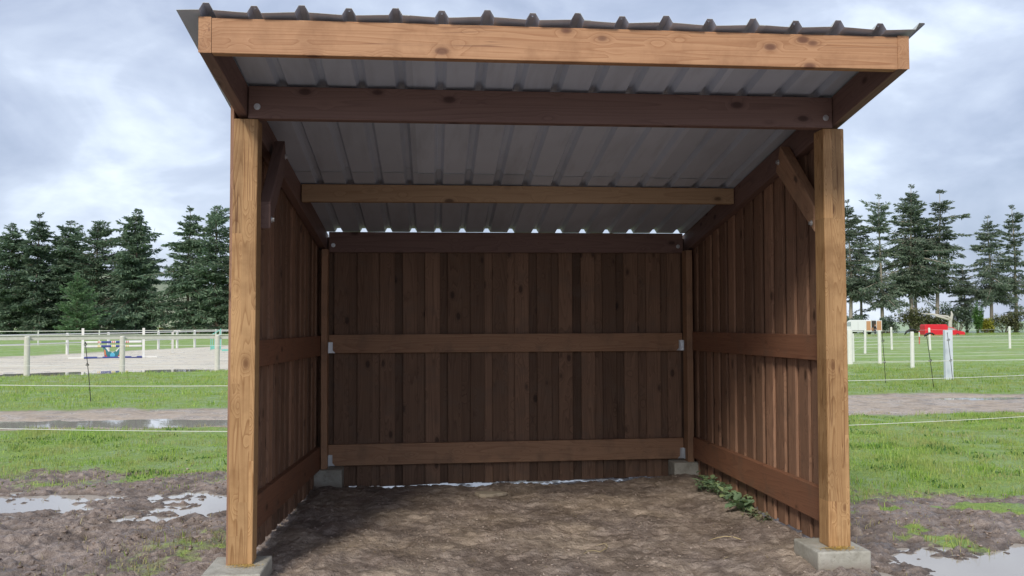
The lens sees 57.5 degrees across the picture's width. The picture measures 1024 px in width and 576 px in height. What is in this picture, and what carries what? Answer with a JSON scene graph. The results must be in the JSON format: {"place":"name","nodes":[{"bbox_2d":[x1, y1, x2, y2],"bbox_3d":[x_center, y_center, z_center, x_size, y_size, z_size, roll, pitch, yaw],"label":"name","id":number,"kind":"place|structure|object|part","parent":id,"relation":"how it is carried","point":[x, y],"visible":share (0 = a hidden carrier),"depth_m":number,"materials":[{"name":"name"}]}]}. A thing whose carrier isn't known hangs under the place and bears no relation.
{"place":"outdoors","nodes":[
{"label":"outdoors","id":0,"kind":"place"},
{"bbox_2d":[0,369,227,409],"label":"grass","id":1,"kind":"structure","parent":0,"point":[63,389],"depth_m":21.76,"materials":[{"name":"green plant"}]},
{"bbox_2d":[8,272,224,327],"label":"hill","id":2,"kind":"structure","parent":0,"point":[159,287],"depth_m":580.89,"materials":[{"name":"green plant"}]},
{"bbox_2d":[0,467,1023,575],"bbox_3d":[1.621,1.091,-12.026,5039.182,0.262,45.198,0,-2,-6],"label":"muddy ground","id":3,"kind":"structure","parent":0,"point":[62,554],"depth_m":6.71,"materials":[{"name":"brown soil"}]},
{"bbox_2d":[0,491,130,517],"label":"puddle","id":4,"kind":"object","parent":3,"relation":"on","point":[57,502],"visible":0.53,"depth_m":8.09,"materials":[{"name":"beige liquid"}]},
{"bbox_2d":[0,463,226,575],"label":"soil clods","id":5,"kind":"object","parent":3,"relation":"on","point":[93,542],"visible":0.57,"depth_m":7.06,"materials":[{"name":"brown soil"}]},
{"bbox_2d":[1,426,226,488],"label":"clover","id":6,"kind":"object","parent":3,"relation":"on","point":[162,458],"visible":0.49,"depth_m":10.97,"materials":[{"name":"green plant"}]},
{"bbox_2d":[110,518,138,521],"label":"puddle","id":7,"kind":"object","parent":3,"relation":"on","point":[119,520],"visible":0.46,"depth_m":7.34,"materials":[{"name":"beige liquid"}]},
{"bbox_2d":[0,422,298,575],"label":"grass","id":8,"kind":"structure","parent":3,"relation":"on","point":[60,441],"depth_m":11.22,"materials":[{"name":"green plant"}]},
{"bbox_2d":[124,490,226,521],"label":"puddle","id":9,"kind":"object","parent":3,"relation":"on","point":[211,503],"visible":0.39,"depth_m":7.92,"materials":[{"name":"beige liquid"}]},
{"bbox_2d":[349,478,623,487],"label":"puddle","id":10,"kind":"object","parent":3,"relation":"on","point":[475,484],"visible":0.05,"depth_m":9.30,"materials":[{"name":"beige liquid"}]},
{"bbox_2d":[475,491,506,497],"bbox_3d":[-0.182,1.790,8.097,0.279,0.030,0.187,0,-2,-6],"label":"flat stone","id":11,"kind":"object","parent":3,"relation":"on","point":[487,494],"visible":1,"depth_m":8.07,"materials":[{"name":"beige stone"}]},
{"bbox_2d":[176,2,924,575],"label":"field shelter","id":12,"kind":"object","parent":3,"relation":"on","point":[710,338],"visible":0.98,"depth_m":7.05,"materials":[{"name":"wood"}]},
{"bbox_2d":[224,546,861,568],"bbox_3d":[0.244,1.575,5.470,3.788,0.011,0.101,0,-2,-6],"label":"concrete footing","id":13,"kind":"object","parent":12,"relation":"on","point":[842,547],"visible":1,"depth_m":5.62,"materials":[{"name":"grey concrete"}]},
{"bbox_2d":[277,482,826,575],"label":"straw","id":14,"kind":"object","parent":3,"relation":"on","point":[565,537],"visible":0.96,"depth_m":6.24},
{"bbox_2d":[258,474,860,575],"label":"soil clods","id":15,"kind":"object","parent":3,"relation":"on","point":[533,526],"visible":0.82,"depth_m":6.44,"materials":[{"name":"brown soil"}]},
{"bbox_2d":[584,543,607,553],"bbox_3d":[0.564,1.720,6.145,0.099,0.035,0.356,-1,-2,25],"label":"dry sprig","id":16,"kind":"object","parent":3,"relation":"on","point":[598,551],"visible":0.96,"depth_m":6.11,"materials":[{"name":"plant"}]},
{"bbox_2d":[695,471,717,489],"bbox_3d":[1.695,1.687,8.140,0.201,0.142,0.280,-1,-2,17],"label":"weed","id":17,"kind":"object","parent":3,"relation":"on","point":[706,479],"visible":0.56,"depth_m":8.11,"materials":[{"name":"green plant"}]},
{"bbox_2d":[691,477,731,494],"bbox_3d":[1.712,1.673,7.812,0.270,0.142,0.440,2,-3,-40],"label":"weed","id":18,"kind":"object","parent":3,"relation":"on","point":[715,485],"visible":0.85,"depth_m":7.85,"materials":[{"name":"green plant"}]},
{"bbox_2d":[716,486,747,501],"bbox_3d":[1.772,1.675,7.597,0.270,0.115,0.349,0,-2,-6],"label":"weed","id":19,"kind":"object","parent":3,"relation":"on","point":[726,494],"visible":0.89,"depth_m":7.55,"materials":[{"name":"green plant"}]},
{"bbox_2d":[725,493,754,512],"bbox_3d":[1.796,1.674,7.218,0.209,0.154,0.356,-2,-3,39],"label":"weed","id":20,"kind":"object","parent":3,"relation":"on","point":[740,503],"visible":1,"depth_m":7.16,"materials":[{"name":"green plant"}]},
{"bbox_2d":[739,507,772,522],"bbox_3d":[1.826,1.697,6.950,0.216,0.087,0.366,1,-2,-22],"label":"weed","id":21,"kind":"object","parent":3,"relation":"on","point":[759,516],"visible":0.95,"depth_m":6.94,"materials":[{"name":"green plant"}]},
{"bbox_2d":[850,482,1023,574],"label":"soil clods","id":22,"kind":"object","parent":3,"relation":"on","point":[877,566],"visible":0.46,"depth_m":6.98,"materials":[{"name":"brown soil"}]},
{"bbox_2d":[879,543,1023,575],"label":"puddle","id":23,"kind":"object","parent":3,"relation":"on","point":[997,563],"visible":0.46,"depth_m":5.97,"materials":[{"name":"beige liquid"}]},
{"bbox_2d":[0,321,1023,552],"bbox_3d":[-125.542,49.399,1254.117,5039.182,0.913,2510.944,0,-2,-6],"label":"grass field","id":24,"kind":"structure","parent":0,"point":[997,352],"depth_m":17.03,"materials":[{"name":"green plant"}]},
{"bbox_2d":[0,212,65,333],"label":"conifer tree","id":25,"kind":"object","parent":24,"relation":"on","point":[37,288],"visible":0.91,"depth_m":147.87,"materials":[{"name":"green plant"}]},
{"bbox_2d":[0,223,65,334],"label":"conifer tree","id":26,"kind":"object","parent":24,"relation":"on","point":[7,243],"visible":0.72,"depth_m":148.98,"materials":[{"name":"green plant"}]},
{"bbox_2d":[34,220,110,333],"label":"conifer tree","id":27,"kind":"object","parent":24,"relation":"on","point":[63,242],"visible":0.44,"depth_m":150.36,"materials":[{"name":"green plant"}]},
{"bbox_2d":[52,272,110,334],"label":"conifer tree","id":28,"kind":"object","parent":24,"relation":"on","point":[77,314],"visible":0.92,"depth_m":138.43,"materials":[{"name":"green plant"}]},
{"bbox_2d":[51,220,129,332],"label":"conifer tree","id":29,"kind":"object","parent":24,"relation":"on","point":[96,272],"visible":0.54,"depth_m":149.97,"materials":[{"name":"green plant"}]},
{"bbox_2d":[0,329,216,344],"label":"rail fence","id":30,"kind":"object","parent":24,"relation":"on","point":[105,330],"visible":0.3,"depth_m":71.78,"materials":[{"name":"white paint"}]},
{"bbox_2d":[0,346,227,374],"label":"sand arena","id":31,"kind":"object","parent":24,"relation":"on","point":[197,358],"depth_m":38.50},
{"bbox_2d":[68,328,84,358],"bbox_3d":[-19.702,2.519,42.319,0.750,1.380,0.700,1,-2,-23],"label":"jump stand","id":32,"kind":"object","parent":31,"relation":"on","point":[82,350],"visible":0.8,"depth_m":42.34,"materials":[{"name":"white paint"}]},
{"bbox_2d":[85,341,140,342],"bbox_3d":[-18.320,2.485,42.916,2.369,0.099,0.104,1,-2,-23],"label":"jump pole","id":33,"kind":"object","parent":32,"relation":"attached to","point":[112,341],"visible":0.98,"depth_m":42.83,"materials":[{"name":"white paint"}]},
{"bbox_2d":[86,345,140,347],"bbox_3d":[-18.319,2.675,42.909,2.369,0.099,0.104,1,-2,-23],"label":"jump pole","id":34,"kind":"object","parent":32,"relation":"attached to","point":[91,346],"visible":0.95,"depth_m":42.79,"materials":[{"name":"white paint"}]},
{"bbox_2d":[0,369,212,376],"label":"puddle","id":35,"kind":"object","parent":31,"relation":"on","point":[100,372],"visible":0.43,"depth_m":30.67,"materials":[{"name":"beige liquid"}]},
{"bbox_2d":[84,356,141,358],"bbox_3d":[-18.307,3.172,42.867,2.449,0.082,0.561,1,-2,-23],"label":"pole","id":36,"kind":"object","parent":31,"relation":"on","point":[113,357],"visible":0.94,"depth_m":42.77,"materials":[{"name":"blue paint"}]},
{"bbox_2d":[103,347,119,356],"bbox_3d":[-18.352,2.889,42.883,0.920,0.550,0.046,1,-2,-23],"label":"horse jump filler","id":37,"kind":"object","parent":36,"relation":"on","point":[107,353],"visible":0.77,"depth_m":42.83,"materials":[{"name":"teal paint"}]},
{"bbox_2d":[141,328,156,357],"bbox_3d":[-16.938,2.554,43.509,0.750,1.380,0.700,1,-2,-23],"label":"jump stand","id":38,"kind":"object","parent":31,"relation":"on","point":[143,344],"visible":0.95,"depth_m":43.38,"materials":[{"name":"white paint"}]},
{"bbox_2d":[169,330,183,353],"bbox_3d":[-17.834,2.856,49.686,0.750,1.246,0.700,1,-2,-23],"label":"jump stand","id":39,"kind":"object","parent":31,"relation":"on","point":[172,346],"visible":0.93,"depth_m":49.55,"materials":[{"name":"wood"}]},
{"bbox_2d":[210,329,220,349],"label":"jump wing","id":40,"kind":"structure","parent":31,"relation":"on","point":[212,347],"depth_m":56.76,"materials":[{"name":"teal wood"}]},
{"bbox_2d":[0,334,227,376],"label":"arena fence","id":41,"kind":"object","parent":24,"relation":"on","point":[122,338],"visible":0.34,"depth_m":28.54,"materials":[{"name":"white paint"}]},
{"bbox_2d":[0,342,227,401],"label":"rope fence","id":42,"kind":"object","parent":24,"relation":"on","point":[87,364],"visible":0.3,"depth_m":18.25,"materials":[{"name":"black plastic"}]},
{"bbox_2d":[4,330,227,353],"bbox_3d":[-22.057,3.225,55.004,0.427,1.345,35.332,-1,-2,9],"label":"rail fence","id":43,"kind":"object","parent":24,"relation":"on","point":[67,342],"visible":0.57,"depth_m":52.33,"materials":[{"name":"white paint"}]},
{"bbox_2d":[110,251,167,333],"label":"conifer tree","id":44,"kind":"object","parent":24,"relation":"on","point":[161,266],"visible":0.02,"depth_m":158.31,"materials":[{"name":"green plant"}]},
{"bbox_2d":[92,208,193,334],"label":"conifer tree","id":45,"kind":"object","parent":24,"relation":"on","point":[135,312],"visible":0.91,"depth_m":149.07,"materials":[{"name":"green plant"}]},
{"bbox_2d":[136,205,223,333],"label":"conifer tree","id":46,"kind":"object","parent":24,"relation":"on","point":[189,246],"visible":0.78,"depth_m":149.10,"materials":[{"name":"green plant"}]},
{"bbox_2d":[172,205,229,333],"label":"conifer tree","id":47,"kind":"object","parent":24,"relation":"on","point":[215,219],"visible":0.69,"depth_m":148.93,"materials":[{"name":"green plant"}]},
{"bbox_2d":[207,223,229,333],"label":"conifer tree","id":48,"kind":"object","parent":24,"relation":"on","point":[224,307],"visible":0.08,"depth_m":148.46,"materials":[{"name":"green plant"}]},
{"bbox_2d":[0,375,1023,431],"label":"rope fence","id":49,"kind":"object","parent":24,"relation":"on","point":[226,431],"visible":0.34,"depth_m":10.82,"materials":[{"name":"white fabric"}]},
{"bbox_2d":[847,315,863,332],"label":"dark shrub","id":50,"kind":"object","parent":24,"relation":"on","point":[854,318],"visible":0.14,"depth_m":186.66,"materials":[{"name":"green plant"}]},
{"bbox_2d":[846,219,877,332],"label":"conifer tree","id":51,"kind":"object","parent":24,"relation":"on","point":[862,238],"visible":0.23,"depth_m":193.40,"materials":[{"name":"green plant"}]},
{"bbox_2d":[847,320,881,333],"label":"delivery van","id":52,"kind":"object","parent":24,"relation":"on","point":[859,325],"visible":0.47,"depth_m":169.10,"materials":[{"name":"white metal"}]},
{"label":"rear door","id":53,"kind":"part","parent":52,"relation":"part of","materials":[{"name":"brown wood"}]},
{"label":"rear door","id":54,"kind":"part","parent":52,"relation":"part of","materials":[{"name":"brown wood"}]},
{"bbox_2d":[845,199,889,319],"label":"conifer tree","id":55,"kind":"object","parent":24,"relation":"on","point":[852,279],"visible":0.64,"depth_m":190.52,"materials":[{"name":"green plant"}]},
{"bbox_2d":[853,194,910,332],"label":"conifer tree","id":56,"kind":"object","parent":24,"relation":"on","point":[891,303],"visible":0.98,"depth_m":189.15,"materials":[{"name":"green plant"}]},
{"bbox_2d":[879,315,899,332],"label":"dark shrub","id":57,"kind":"object","parent":24,"relation":"on","point":[887,322],"visible":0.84,"depth_m":184.44,"materials":[{"name":"green plant"}]},
{"bbox_2d":[894,306,935,332],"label":"olive shrub","id":58,"kind":"object","parent":24,"relation":"on","point":[912,318],"visible":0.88,"depth_m":184.51,"materials":[{"name":"green plant"}]},
{"bbox_2d":[870,184,962,332],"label":"conifer tree","id":59,"kind":"object","parent":24,"relation":"on","point":[918,281],"visible":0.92,"depth_m":189.14,"materials":[{"name":"green plant"}]},
{"bbox_2d":[890,195,942,330],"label":"conifer tree","id":60,"kind":"object","parent":24,"relation":"on","point":[915,297],"visible":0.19,"depth_m":191.40,"materials":[{"name":"green plant"}]},
{"bbox_2d":[847,326,1020,367],"bbox_3d":[19.741,2.367,38.741,11.986,1.430,27.869,-2,-3,36],"label":"paddock fence","id":61,"kind":"object","parent":24,"relation":"on","point":[851,354],"visible":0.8,"depth_m":33.15,"materials":[{"name":"white paint"}]},
{"bbox_2d":[879,336,989,386],"bbox_3d":[9.570,1.732,21.141,12.730,1.375,0.224,0,-2,-10],"label":"rope fence","id":62,"kind":"object","parent":24,"relation":"on","point":[930,360],"visible":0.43,"depth_m":21.04,"materials":[{"name":"black plastic"}]},
{"bbox_2d":[848,333,1023,382],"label":"rope fence","id":63,"kind":"object","parent":24,"relation":"on","point":[882,340],"visible":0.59,"depth_m":22.84,"materials":[{"name":"black plastic"}]},
{"bbox_2d":[849,411,1023,495],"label":"clover","id":64,"kind":"object","parent":24,"relation":"on","point":[944,451],"visible":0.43,"depth_m":10.98,"materials":[{"name":"green plant"}]},
{"bbox_2d":[921,311,952,326],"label":"fallen tree","id":65,"kind":"object","parent":24,"relation":"on","point":[949,319],"visible":0.88,"depth_m":169.69,"materials":[{"name":"brown wood"}]},
{"bbox_2d":[904,189,973,319],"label":"conifer tree","id":66,"kind":"object","parent":24,"relation":"on","point":[936,239],"visible":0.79,"depth_m":189.54,"materials":[{"name":"green plant"}]},
{"bbox_2d":[920,311,957,327],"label":"olive shrub","id":67,"kind":"object","parent":24,"relation":"on","point":[936,320],"visible":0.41,"depth_m":184.41,"materials":[{"name":"green plant"}]},
{"bbox_2d":[920,324,965,334],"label":"delivery van","id":68,"kind":"object","parent":24,"relation":"on","point":[936,329],"visible":0.68,"depth_m":159.10,"materials":[{"name":"red metal"}]},
{"bbox_2d":[943,330,953,379],"bbox_3d":[11.318,1.827,24.172,0.256,1.470,0.133,0,-2,-3],"label":"gate post","id":69,"kind":"object","parent":24,"relation":"on","point":[948,373],"visible":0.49,"depth_m":24.11,"materials":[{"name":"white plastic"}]},
{"bbox_2d":[937,301,974,330],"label":"dark shrub","id":70,"kind":"object","parent":24,"relation":"on","point":[964,315],"visible":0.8,"depth_m":186.79,"materials":[{"name":"green plant"}]},
{"bbox_2d":[946,264,986,331],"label":"conifer tree","id":71,"kind":"object","parent":24,"relation":"on","point":[961,300],"visible":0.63,"depth_m":190.36,"materials":[{"name":"green plant"}]},
{"bbox_2d":[971,301,983,332],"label":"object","id":72,"kind":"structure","parent":24,"relation":"on","point":[977,318],"depth_m":180.62,"materials":[{"name":"green plant"}]},
{"bbox_2d":[975,317,995,332],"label":"yellow shrub","id":73,"kind":"object","parent":24,"relation":"on","point":[987,323],"visible":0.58,"depth_m":183.46,"materials":[{"name":"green plant"}]},
{"bbox_2d":[949,215,1023,331],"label":"conifer tree","id":74,"kind":"object","parent":24,"relation":"on","point":[989,296],"visible":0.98,"depth_m":189.90,"materials":[{"name":"green plant"}]},
{"bbox_2d":[981,308,1023,331],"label":"olive shrub","id":75,"kind":"object","parent":24,"relation":"on","point":[1013,323],"visible":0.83,"depth_m":186.69,"materials":[{"name":"green plant"}]},
{"bbox_2d":[990,205,1023,331],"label":"conifer tree","id":76,"kind":"object","parent":24,"relation":"on","point":[1013,242],"visible":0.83,"depth_m":190.16,"materials":[{"name":"green plant"}]},
{"bbox_2d":[0,391,1023,430],"bbox_3d":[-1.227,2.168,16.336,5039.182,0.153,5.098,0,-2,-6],"label":"muddy track","id":77,"kind":"structure","parent":0,"point":[904,403],"depth_m":16.53,"materials":[{"name":"soil"}]},
{"bbox_2d":[0,419,226,428],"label":"puddle","id":78,"kind":"object","parent":77,"relation":"on","point":[147,423],"visible":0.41,"depth_m":14.62,"materials":[{"name":"beige liquid"}]},
{"bbox_2d":[938,397,1023,399],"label":"puddle","id":79,"kind":"object","parent":77,"relation":"on","point":[988,398],"visible":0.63,"depth_m":18.64,"materials":[{"name":"beige liquid"}]},
{"bbox_2d":[0,0,1023,321],"label":"sky","id":80,"kind":"structure","parent":0,"point":[109,109],"materials":[{"name":"grey"}]},
{"bbox_2d":[270,476,843,575],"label":"wood chips","id":81,"kind":"object","parent":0,"point":[597,536],"visible":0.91,"depth_m":6.30,"materials":[{"name":"brown wood"}]},
{"bbox_2d":[771,408,1023,574],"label":"grass","id":82,"kind":"structure","parent":0,"point":[927,461],"depth_m":10.55,"materials":[{"name":"green plant"}]},
{"bbox_2d":[848,358,1023,393],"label":"grass","id":83,"kind":"structure","parent":0,"point":[915,376],"depth_m":24.32,"materials":[{"name":"green plant"}]}
]}

